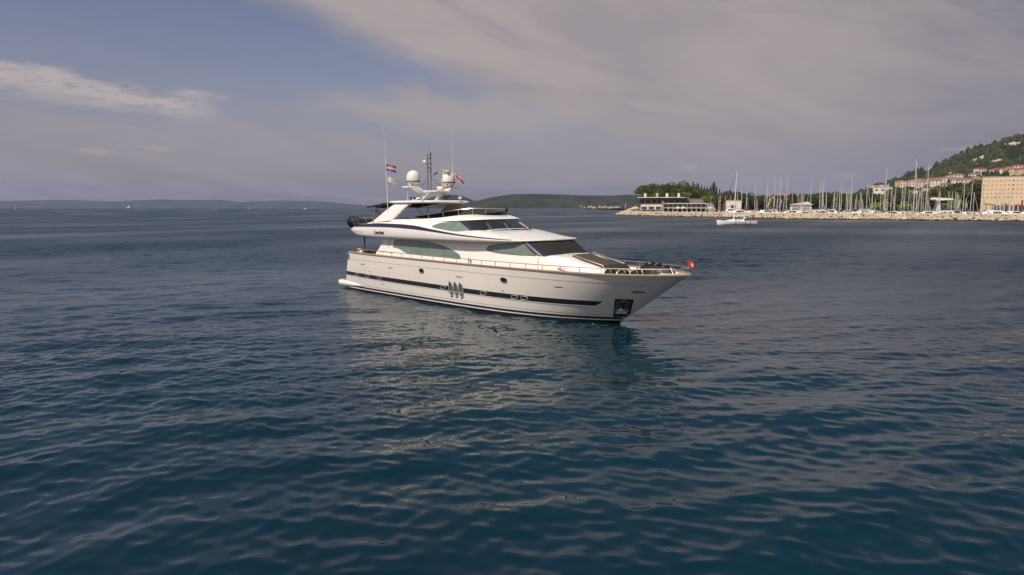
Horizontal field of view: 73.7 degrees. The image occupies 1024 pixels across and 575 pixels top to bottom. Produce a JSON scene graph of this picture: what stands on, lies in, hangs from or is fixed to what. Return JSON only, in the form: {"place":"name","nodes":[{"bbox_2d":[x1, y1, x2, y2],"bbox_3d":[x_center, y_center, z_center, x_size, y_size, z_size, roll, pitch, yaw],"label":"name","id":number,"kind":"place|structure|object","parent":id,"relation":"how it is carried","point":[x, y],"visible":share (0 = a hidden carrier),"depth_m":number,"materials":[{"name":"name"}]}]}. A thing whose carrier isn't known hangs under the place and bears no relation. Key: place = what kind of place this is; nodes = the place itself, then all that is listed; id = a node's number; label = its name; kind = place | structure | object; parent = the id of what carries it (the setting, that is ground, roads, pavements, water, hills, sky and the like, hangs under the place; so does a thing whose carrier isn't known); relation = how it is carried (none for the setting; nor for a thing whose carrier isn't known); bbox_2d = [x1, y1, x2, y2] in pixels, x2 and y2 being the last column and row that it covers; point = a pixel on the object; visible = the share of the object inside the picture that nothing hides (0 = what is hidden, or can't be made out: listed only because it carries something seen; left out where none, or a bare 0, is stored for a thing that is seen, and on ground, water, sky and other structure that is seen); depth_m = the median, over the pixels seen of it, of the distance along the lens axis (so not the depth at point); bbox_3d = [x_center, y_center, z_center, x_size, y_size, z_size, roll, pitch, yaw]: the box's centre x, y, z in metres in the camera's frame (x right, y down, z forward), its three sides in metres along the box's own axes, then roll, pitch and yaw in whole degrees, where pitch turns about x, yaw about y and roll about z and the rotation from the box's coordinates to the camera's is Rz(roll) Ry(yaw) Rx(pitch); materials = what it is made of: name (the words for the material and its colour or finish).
{"place":"outdoors","nodes":[
{"label":"outdoors","id":0,"kind":"place"},
{"bbox_2d":[0,208,1023,574],"bbox_3d":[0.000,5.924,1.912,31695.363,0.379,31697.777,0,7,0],"label":"sea","id":1,"kind":"structure","parent":0,"point":[222,392],"depth_m":21.07,"materials":[{"name":"liquid"}]},
{"bbox_2d":[0,199,374,207],"bbox_3d":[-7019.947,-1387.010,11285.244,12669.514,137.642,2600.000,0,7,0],"label":"island","id":2,"kind":"structure","parent":1,"relation":"on","point":[161,203],"depth_m":10356.26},
{"bbox_2d":[338,128,692,322],"bbox_3d":[-1.381,-4.390,43.329,6.470,12.600,29.379,-6,9,-43],"label":"motor yacht","id":3,"kind":"object","parent":1,"relation":"on","point":[494,260],"visible":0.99,"depth_m":40.30,"materials":[{"name":"white"}]},
{"bbox_2d":[347,216,357,226],"bbox_3d":[-11.569,-4.838,50.393,0.815,0.815,1.240,-6,9,-43],"label":"covered outboard","id":4,"kind":"object","parent":3,"relation":"attached to","point":[350,221],"visible":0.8,"depth_m":50.17,"materials":[{"name":"black fabric"}]},
{"bbox_2d":[386,164,395,172],"bbox_3d":[-8.324,-8.192,46.979,0.722,0.600,0.081,-2,7,-14],"label":"national flag","id":5,"kind":"object","parent":3,"relation":"attached to","point":[391,168],"visible":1,"depth_m":46.96,"materials":[{"name":"multicoloured fabric"}]},
{"bbox_2d":[387,176,394,184],"bbox_3d":[-8.346,-7.363,47.037,0.622,0.680,0.081,-2,7,-14],"label":"courtesy flag","id":6,"kind":"object","parent":3,"relation":"hanging from","point":[391,180],"visible":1,"depth_m":47.02,"materials":[{"name":"beige fabric"}]},
{"bbox_2d":[393,240,459,257],"bbox_3d":[-5.654,-2.520,44.337,0.099,0.910,7.440,-6,9,-43],"label":"salon window","id":7,"kind":"structure","parent":3,"relation":"in","point":[411,247],"depth_m":44.41,"materials":[{"name":"green glass"}]},
{"bbox_2d":[393,239,460,258],"bbox_3d":[-5.647,-2.520,44.345,0.105,0.980,7.440,-6,9,-43],"label":"window frame","id":8,"kind":"structure","parent":3,"relation":"in","point":[395,239],"depth_m":43.79,"materials":[{"name":"grey"}]},
{"bbox_2d":[442,169,450,175],"bbox_3d":[-4.542,-7.982,47.510,0.622,0.480,0.081,-2,7,-14],"label":"house flag","id":9,"kind":"object","parent":3,"relation":"attached to","point":[446,172],"visible":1,"depth_m":47.50,"materials":[{"name":"beige fabric"}]},
{"bbox_2d":[448,281,452,296],"bbox_3d":[-3.753,0.077,41.922,0.205,1.001,0.440,-6,9,-43],"label":"oval window","id":10,"kind":"structure","parent":3,"relation":"in","point":[450,287],"depth_m":41.92,"materials":[{"name":"green glass"}]},
{"bbox_2d":[433,221,469,230],"bbox_3d":[-3.717,-3.792,42.045,3.372,0.593,0.386,5,8,37],"label":"upper window","id":11,"kind":"structure","parent":3,"relation":"in","point":[456,225],"depth_m":41.97,"materials":[{"name":"green glass"}]},
{"bbox_2d":[453,281,457,297],"bbox_3d":[-3.414,0.118,41.571,0.206,1.000,0.440,-6,9,-43],"label":"oval window","id":12,"kind":"structure","parent":3,"relation":"in","point":[455,287],"depth_m":41.57,"materials":[{"name":"green glass"}]},
{"bbox_2d":[453,172,463,184],"bbox_3d":[-3.863,-7.841,49.388,0.851,1.000,0.081,-2,7,-16],"label":"stripe flag","id":13,"kind":"object","parent":3,"relation":"attached to","point":[456,176],"visible":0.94,"depth_m":49.36,"materials":[{"name":"red fabric"}]},
{"bbox_2d":[458,282,463,297],"bbox_3d":[-3.073,0.159,41.221,0.206,1.000,0.440,-6,9,-43],"label":"oval window","id":14,"kind":"structure","parent":3,"relation":"in","point":[460,287],"depth_m":41.21,"materials":[{"name":"glass"}]},
{"bbox_2d":[486,243,535,255],"bbox_3d":[-0.111,-2.211,38.756,3.697,0.720,0.128,6,9,40],"label":"window frame","id":15,"kind":"structure","parent":3,"relation":"in","point":[506,243],"depth_m":38.69,"materials":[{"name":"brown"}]},
{"bbox_2d":[487,243,535,255],"bbox_3d":[-0.117,-2.210,38.751,3.697,0.660,0.119,6,9,40],"label":"forward window","id":16,"kind":"structure","parent":3,"relation":"in","point":[514,248],"depth_m":38.65,"materials":[{"name":"green glass"}]},
{"bbox_2d":[604,267,615,273],"bbox_3d":[5.009,-0.651,34.786,0.620,0.810,0.620,-6,9,-43],"label":"round fender","id":17,"kind":"object","parent":3,"relation":"hanging from","point":[610,271],"visible":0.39,"depth_m":34.56,"materials":[{"name":"white plastic"}]},
{"bbox_2d":[617,267,629,273],"bbox_3d":[5.643,-0.617,34.491,0.620,0.810,0.620,-6,9,-43],"label":"round fender","id":18,"kind":"object","parent":3,"relation":"hanging from","point":[621,271],"visible":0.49,"depth_m":34.30,"materials":[{"name":"white plastic"}]},
{"bbox_2d":[630,268,641,273],"bbox_3d":[6.227,-0.585,34.218,0.620,0.810,0.620,-6,9,-43],"label":"round fender","id":19,"kind":"object","parent":3,"relation":"hanging from","point":[636,272],"visible":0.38,"depth_m":34.02,"materials":[{"name":"white plastic"}]},
{"bbox_2d":[639,261,680,273],"bbox_3d":[7.346,-0.801,34.267,1.422,0.988,2.518,-6,9,-43],"label":"covered water toy","id":20,"kind":"object","parent":3,"relation":"on","point":[652,265],"visible":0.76,"depth_m":33.96,"materials":[{"name":"black fabric"}]},
{"bbox_2d":[716,174,756,224],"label":"cruising sailboat","id":21,"kind":"object","parent":1,"relation":"on","point":[733,221],"visible":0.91,"depth_m":236.78,"materials":[{"name":"grey plastic"}]},
{"bbox_2d":[726,209,748,215],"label":"motor boat","id":22,"kind":"object","parent":1,"relation":"on","point":[729,214],"visible":0.38,"depth_m":399.72,"materials":[{"name":"white"}]},
{"bbox_2d":[775,176,783,211],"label":"sailing boat","id":23,"kind":"object","parent":1,"relation":"on","point":[780,196],"visible":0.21,"depth_m":387.79,"materials":[{"name":"beige fabric"}]},
{"bbox_2d":[782,177,788,211],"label":"sailing boat","id":24,"kind":"object","parent":1,"relation":"on","point":[786,195],"visible":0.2,"depth_m":387.33,"materials":[{"name":"white"}]},
{"bbox_2d":[828,207,841,212],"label":"motor boat","id":25,"kind":"object","parent":1,"relation":"on","point":[834,210],"visible":0.18,"depth_m":381.84,"materials":[{"name":"white"}]},
{"bbox_2d":[883,170,886,209],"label":"sailing boat","id":26,"kind":"object","parent":1,"relation":"on","point":[885,191],"visible":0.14,"depth_m":389.48,"materials":[{"name":"white metal"}]},
{"bbox_2d":[910,159,916,212],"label":"sailing boat","id":27,"kind":"object","parent":1,"relation":"on","point":[914,192],"visible":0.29,"depth_m":343.13,"materials":[{"name":"white metal"}]},
{"bbox_2d":[915,166,934,210],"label":"sailing boat","id":28,"kind":"object","parent":1,"relation":"on","point":[927,188],"visible":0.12,"depth_m":376.17,"materials":[{"name":"white metal"}]},
{"bbox_2d":[989,211,1015,213],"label":"motor boat","id":29,"kind":"object","parent":1,"relation":"on","point":[997,212],"visible":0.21,"depth_m":319.16,"materials":[{"name":"grey"}]},
{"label":"breakwater","id":30,"kind":"structure","parent":1,"relation":"in","visible":0},
{"bbox_2d":[616,206,1023,220],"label":"riprap rocks","id":31,"kind":"object","parent":30,"relation":"on","point":[634,210],"visible":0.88,"depth_m":339.50,"materials":[{"name":"stone"}]},
{"bbox_2d":[617,214,1023,220],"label":"wet rocks","id":32,"kind":"object","parent":30,"relation":"on","point":[831,219],"visible":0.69,"depth_m":338.70,"materials":[{"name":"beige stone"}]},
{"bbox_2d":[0,0,1023,204],"label":"sky","id":33,"kind":"structure","parent":0,"point":[101,100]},
{"bbox_2d":[388,194,705,207],"bbox_3d":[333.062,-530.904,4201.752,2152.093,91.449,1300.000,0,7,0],"label":"hill","id":34,"kind":"structure","parent":0,"point":[539,201],"depth_m":3753.65,"materials":[{"name":"green plant"}]},
{"bbox_2d":[638,202,760,211],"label":"headland","id":35,"kind":"structure","parent":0,"point":[725,208],"depth_m":578.66,"materials":[{"name":"green plant"}]},
{"bbox_2d":[636,185,651,192],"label":"pine tree","id":36,"kind":"object","parent":35,"relation":"on","point":[647,187],"visible":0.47,"depth_m":596.97,"materials":[{"name":"green plant"}]},
{"bbox_2d":[638,183,658,191],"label":"pine tree","id":37,"kind":"object","parent":35,"relation":"on","point":[654,185],"visible":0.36,"depth_m":599.69,"materials":[{"name":"green plant"}]},
{"bbox_2d":[640,204,662,211],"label":"clubhouse","id":38,"kind":"structure","parent":35,"relation":"on","point":[650,207],"depth_m":543.88,"materials":[{"name":"concrete"}]},
{"bbox_2d":[639,185,665,194],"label":"pine tree","id":39,"kind":"object","parent":35,"relation":"on","point":[657,188],"visible":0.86,"depth_m":584.18,"materials":[{"name":"green plant"}]},
{"bbox_2d":[637,193,688,208],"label":"restaurant","id":40,"kind":"structure","parent":35,"relation":"on","point":[645,199],"depth_m":570.28,"materials":[{"name":"stone"}]},
{"bbox_2d":[661,191,675,196],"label":"pine tree","id":41,"kind":"object","parent":35,"relation":"on","point":[664,195],"visible":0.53,"depth_m":584.39,"materials":[{"name":"green plant"}]},
{"bbox_2d":[659,184,681,194],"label":"pine tree","id":42,"kind":"object","parent":35,"relation":"on","point":[666,186],"visible":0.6,"depth_m":591.79,"materials":[{"name":"green plant"}]},
{"bbox_2d":[667,180,689,189],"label":"pine tree","id":43,"kind":"object","parent":35,"relation":"on","point":[679,184],"visible":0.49,"depth_m":593.14,"materials":[{"name":"green plant"}]},
{"bbox_2d":[670,191,686,196],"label":"pine tree","id":44,"kind":"object","parent":35,"relation":"on","point":[681,194],"visible":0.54,"depth_m":582.13,"materials":[{"name":"green plant"}]},
{"bbox_2d":[667,185,694,192],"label":"pine tree","id":45,"kind":"object","parent":35,"relation":"on","point":[684,190],"visible":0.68,"depth_m":587.31,"materials":[{"name":"green plant"}]},
{"bbox_2d":[663,203,706,211],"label":"clubhouse","id":46,"kind":"structure","parent":35,"relation":"on","point":[690,207],"depth_m":535.00,"materials":[{"name":"paint"}]},
{"bbox_2d":[677,185,699,198],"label":"pine tree","id":47,"kind":"object","parent":35,"relation":"on","point":[695,190],"visible":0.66,"depth_m":585.67,"materials":[{"name":"green plant"}]},
{"bbox_2d":[687,199,703,202],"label":"awning","id":48,"kind":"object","parent":35,"relation":"on","point":[695,201],"depth_m":567.47,"materials":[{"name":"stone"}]},
{"bbox_2d":[706,203,718,211],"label":"annex","id":49,"kind":"object","parent":35,"relation":"on","point":[714,209],"visible":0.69,"depth_m":541.40,"materials":[{"name":"concrete"}]},
{"bbox_2d":[704,190,732,209],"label":"pine tree","id":50,"kind":"object","parent":35,"relation":"on","point":[724,194],"visible":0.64,"depth_m":567.79,"materials":[{"name":"green plant"}]},
{"bbox_2d":[711,196,728,211],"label":"broadleaf tree","id":51,"kind":"object","parent":35,"relation":"on","point":[717,200],"visible":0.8,"depth_m":537.23,"materials":[{"name":"green plant"}]},
{"bbox_2d":[726,200,740,209],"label":"white tower block","id":52,"kind":"structure","parent":35,"relation":"on","point":[738,204],"depth_m":515.85,"materials":[{"name":"paint"}]},
{"bbox_2d":[730,196,750,207],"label":"broadleaf tree","id":53,"kind":"object","parent":35,"relation":"on","point":[739,197],"visible":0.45,"depth_m":535.40,"materials":[{"name":"green plant"}]},
{"bbox_2d":[730,197,751,207],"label":"broadleaf tree","id":54,"kind":"object","parent":35,"relation":"on","point":[750,201],"visible":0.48,"depth_m":536.14,"materials":[{"name":"green plant"}]},
{"bbox_2d":[730,193,756,199],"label":"broadleaf tree","id":55,"kind":"object","parent":35,"relation":"on","point":[753,196],"visible":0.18,"depth_m":555.96,"materials":[{"name":"green plant"}]},
{"bbox_2d":[752,199,772,209],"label":"broadleaf tree","id":56,"kind":"object","parent":35,"relation":"on","point":[760,202],"visible":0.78,"depth_m":537.63,"materials":[{"name":"green plant"}]},
{"bbox_2d":[785,193,809,198],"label":"pine tree","id":57,"kind":"object","parent":35,"relation":"on","point":[795,194],"visible":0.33,"depth_m":592.91,"materials":[{"name":"green plant"}]},
{"bbox_2d":[790,197,812,202],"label":"broadleaf tree","id":58,"kind":"object","parent":35,"relation":"on","point":[797,200],"visible":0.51,"depth_m":536.50,"materials":[{"name":"green plant"}]},
{"bbox_2d":[811,199,818,208],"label":"broadleaf tree","id":59,"kind":"object","parent":35,"relation":"on","point":[815,203],"visible":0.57,"depth_m":535.91,"materials":[{"name":"green plant"}]},
{"bbox_2d":[807,194,823,208],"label":"pine tree","id":60,"kind":"object","parent":35,"relation":"on","point":[814,196],"visible":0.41,"depth_m":567.31,"materials":[{"name":"green plant"}]},
{"bbox_2d":[808,197,827,208],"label":"broadleaf tree","id":61,"kind":"object","parent":35,"relation":"on","point":[821,199],"visible":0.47,"depth_m":536.12,"materials":[{"name":"green plant"}]},
{"bbox_2d":[816,195,842,208],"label":"broadleaf tree","id":62,"kind":"object","parent":35,"relation":"on","point":[831,199],"visible":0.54,"depth_m":537.73,"materials":[{"name":"green plant"}]},
{"bbox_2d":[823,196,836,208],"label":"broadleaf tree","id":63,"kind":"object","parent":35,"relation":"on","point":[830,201],"visible":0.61,"depth_m":537.51,"materials":[{"name":"green plant"}]},
{"bbox_2d":[820,191,845,197],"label":"pine tree","id":64,"kind":"object","parent":35,"relation":"on","point":[830,194],"visible":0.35,"depth_m":578.03,"materials":[{"name":"green plant"}]},
{"bbox_2d":[827,197,844,208],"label":"broadleaf tree","id":65,"kind":"object","parent":35,"relation":"on","point":[838,204],"visible":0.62,"depth_m":536.39,"materials":[{"name":"green plant"}]},
{"bbox_2d":[838,193,857,199],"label":"pine tree","id":66,"kind":"object","parent":35,"relation":"on","point":[854,195],"visible":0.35,"depth_m":569.34,"materials":[{"name":"green plant"}]},
{"bbox_2d":[852,197,865,208],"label":"broadleaf tree","id":67,"kind":"object","parent":35,"relation":"on","point":[853,207],"visible":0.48,"depth_m":539.06,"materials":[{"name":"green plant"}]},
{"bbox_2d":[862,193,878,198],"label":"broadleaf tree","id":68,"kind":"object","parent":35,"relation":"on","point":[870,196],"visible":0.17,"depth_m":567.44,"materials":[{"name":"green plant"}]},
{"bbox_2d":[864,197,878,207],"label":"broadleaf tree","id":69,"kind":"object","parent":35,"relation":"on","point":[877,200],"visible":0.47,"depth_m":535.78,"materials":[{"name":"green plant"}]},
{"bbox_2d":[878,194,890,199],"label":"pine tree","id":70,"kind":"object","parent":35,"relation":"on","point":[883,197],"visible":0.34,"depth_m":570.63,"materials":[{"name":"green plant"}]},
{"bbox_2d":[889,195,902,210],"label":"broadleaf tree","id":71,"kind":"object","parent":35,"relation":"on","point":[898,199],"visible":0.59,"depth_m":534.67,"materials":[{"name":"green plant"}]},
{"bbox_2d":[586,141,1023,211],"bbox_3d":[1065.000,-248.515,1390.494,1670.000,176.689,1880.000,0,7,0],"label":"hill","id":72,"kind":"structure","parent":0,"point":[972,151],"depth_m":1390.35,"materials":[{"name":"green plant"}]},
{"bbox_2d":[873,187,892,193],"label":"hillside villa","id":73,"kind":"object","parent":72,"relation":"on","point":[876,190],"visible":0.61,"depth_m":754.10,"materials":[{"name":"paint"}]},
{"bbox_2d":[908,180,915,186],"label":"hillside house","id":74,"kind":"structure","parent":72,"relation":"on","point":[911,183],"depth_m":1337.13,"materials":[{"name":"paint"}]},
{"bbox_2d":[915,181,928,188],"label":"hillside house","id":75,"kind":"structure","parent":72,"relation":"on","point":[918,184],"depth_m":1309.75,"materials":[{"name":"paint"}]},
{"bbox_2d":[928,179,942,186],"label":"hillside house","id":76,"kind":"structure","parent":72,"relation":"on","point":[934,182],"depth_m":1286.10,"materials":[{"name":"paint"}]},
{"bbox_2d":[851,133,1023,210],"bbox_3d":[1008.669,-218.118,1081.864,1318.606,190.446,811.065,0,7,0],"label":"forest","id":77,"kind":"object","parent":72,"relation":"on","point":[943,169],"visible":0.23,"depth_m":1358.13,"materials":[{"name":"green plant"}]},
{"bbox_2d":[950,178,958,183],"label":"hillside house","id":78,"kind":"structure","parent":72,"relation":"on","point":[953,181],"depth_m":1238.42,"materials":[{"name":"paint"}]},
{"bbox_2d":[951,174,964,177],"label":"hillside house","id":79,"kind":"structure","parent":72,"relation":"on","point":[957,175],"depth_m":1283.25,"materials":[{"name":"paint"}]},
{"bbox_2d":[957,179,967,182],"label":"hillside house","id":80,"kind":"structure","parent":72,"relation":"on","point":[962,180],"depth_m":1217.51,"materials":[{"name":"paint"}]},
{"bbox_2d":[973,167,986,172],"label":"hillside house","id":81,"kind":"structure","parent":72,"relation":"on","point":[980,170],"depth_m":1266.66,"materials":[{"name":"white paint"}]},
{"bbox_2d":[1007,168,1016,175],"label":"hillside house","id":82,"kind":"structure","parent":72,"relation":"on","point":[1010,171],"depth_m":1220.43,"materials":[{"name":"paint"}]},
{"bbox_2d":[1011,164,1023,167],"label":"hillside house","id":83,"kind":"structure","parent":72,"relation":"on","point":[1017,166],"depth_m":1222.79,"materials":[{"name":"red"}]},
{"bbox_2d":[1014,168,1021,174],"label":"hillside house","id":84,"kind":"structure","parent":72,"relation":"on","point":[1017,171],"depth_m":1208.31,"materials":[{"name":"paint"}]},
{"bbox_2d":[899,181,906,187],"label":"hillside house","id":85,"kind":"structure","parent":0,"point":[902,184],"depth_m":1373.25,"materials":[{"name":"paint"}]},
{"bbox_3d":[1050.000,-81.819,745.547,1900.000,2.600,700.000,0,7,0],"label":"quay","id":86,"kind":"structure","parent":0,"visible":0},
{"bbox_2d":[790,202,812,210],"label":"boat hangar","id":87,"kind":"structure","parent":86,"relation":"on","point":[796,205],"depth_m":466.20,"materials":[{"name":"concrete"}]},
{"bbox_2d":[867,202,886,211],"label":"shrub","id":88,"kind":"object","parent":86,"relation":"on","point":[874,205],"visible":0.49,"depth_m":492.21,"materials":[{"name":"green plant"}]},
{"bbox_2d":[873,201,890,211],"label":"shrub","id":89,"kind":"object","parent":86,"relation":"on","point":[889,205],"visible":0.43,"depth_m":491.38,"materials":[{"name":"green plant"}]},
{"bbox_2d":[884,188,917,210],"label":"pine tree","id":90,"kind":"object","parent":86,"relation":"on","point":[897,193],"visible":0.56,"depth_m":614.05,"materials":[{"name":"green plant"}]},
{"bbox_2d":[896,201,917,211],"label":"shrub","id":91,"kind":"object","parent":86,"relation":"on","point":[905,207],"visible":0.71,"depth_m":493.49,"materials":[{"name":"green plant"}]},
{"bbox_2d":[914,197,935,209],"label":"broadleaf tree","id":92,"kind":"object","parent":86,"relation":"on","point":[917,198],"visible":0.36,"depth_m":538.30,"materials":[{"name":"green plant"}]},
{"bbox_2d":[920,191,932,208],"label":"pine tree","id":93,"kind":"object","parent":86,"relation":"on","point":[924,193],"visible":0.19,"depth_m":646.74,"materials":[{"name":"green plant"}]},
{"bbox_2d":[930,198,952,211],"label":"canopy shelter","id":94,"kind":"object","parent":86,"relation":"on","point":[936,200],"visible":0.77,"depth_m":465.48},
{"bbox_2d":[922,194,961,202],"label":"pine tree","id":95,"kind":"object","parent":86,"relation":"on","point":[931,196],"visible":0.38,"depth_m":515.95,"materials":[{"name":"green plant"}]},
{"bbox_2d":[929,185,968,209],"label":"pine tree","id":96,"kind":"object","parent":86,"relation":"on","point":[945,194],"visible":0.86,"depth_m":513.04,"materials":[{"name":"green plant"}]},
{"bbox_2d":[940,199,962,210],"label":"shrub","id":97,"kind":"object","parent":86,"relation":"on","point":[944,205],"visible":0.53,"depth_m":496.24,"materials":[{"name":"green plant"}]},
{"bbox_2d":[941,178,981,210],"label":"pine tree","id":98,"kind":"object","parent":86,"relation":"on","point":[979,181],"visible":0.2,"depth_m":623.90,"materials":[{"name":"green plant"}]},
{"bbox_2d":[944,185,980,210],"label":"broadleaf tree","id":99,"kind":"object","parent":86,"relation":"on","point":[968,197],"visible":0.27,"depth_m":531.16,"materials":[{"name":"green plant"}]},
{"bbox_2d":[954,185,981,211],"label":"broadleaf tree","id":100,"kind":"object","parent":86,"relation":"on","point":[978,187],"visible":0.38,"depth_m":530.70,"materials":[{"name":"green plant"}]},
{"bbox_2d":[959,185,980,211],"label":"broadleaf tree","id":101,"kind":"object","parent":86,"relation":"on","point":[976,200],"visible":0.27,"depth_m":532.07,"materials":[{"name":"green plant"}]},
{"bbox_2d":[980,176,1023,211],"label":"institute building","id":102,"kind":"structure","parent":86,"relation":"on","point":[991,186],"depth_m":496.33,"materials":[{"name":"concrete"}]},
{"label":"jackstaff","id":103,"kind":"object","parent":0,"visible":0},
{"bbox_2d":[687,260,695,270],"bbox_3d":[8.702,-1.077,33.050,0.423,0.540,0.084,0,7,0],"label":"bow flag","id":104,"kind":"object","parent":103,"relation":"attached to","point":[691,264],"visible":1,"depth_m":33.06,"materials":[{"name":"red fabric"}]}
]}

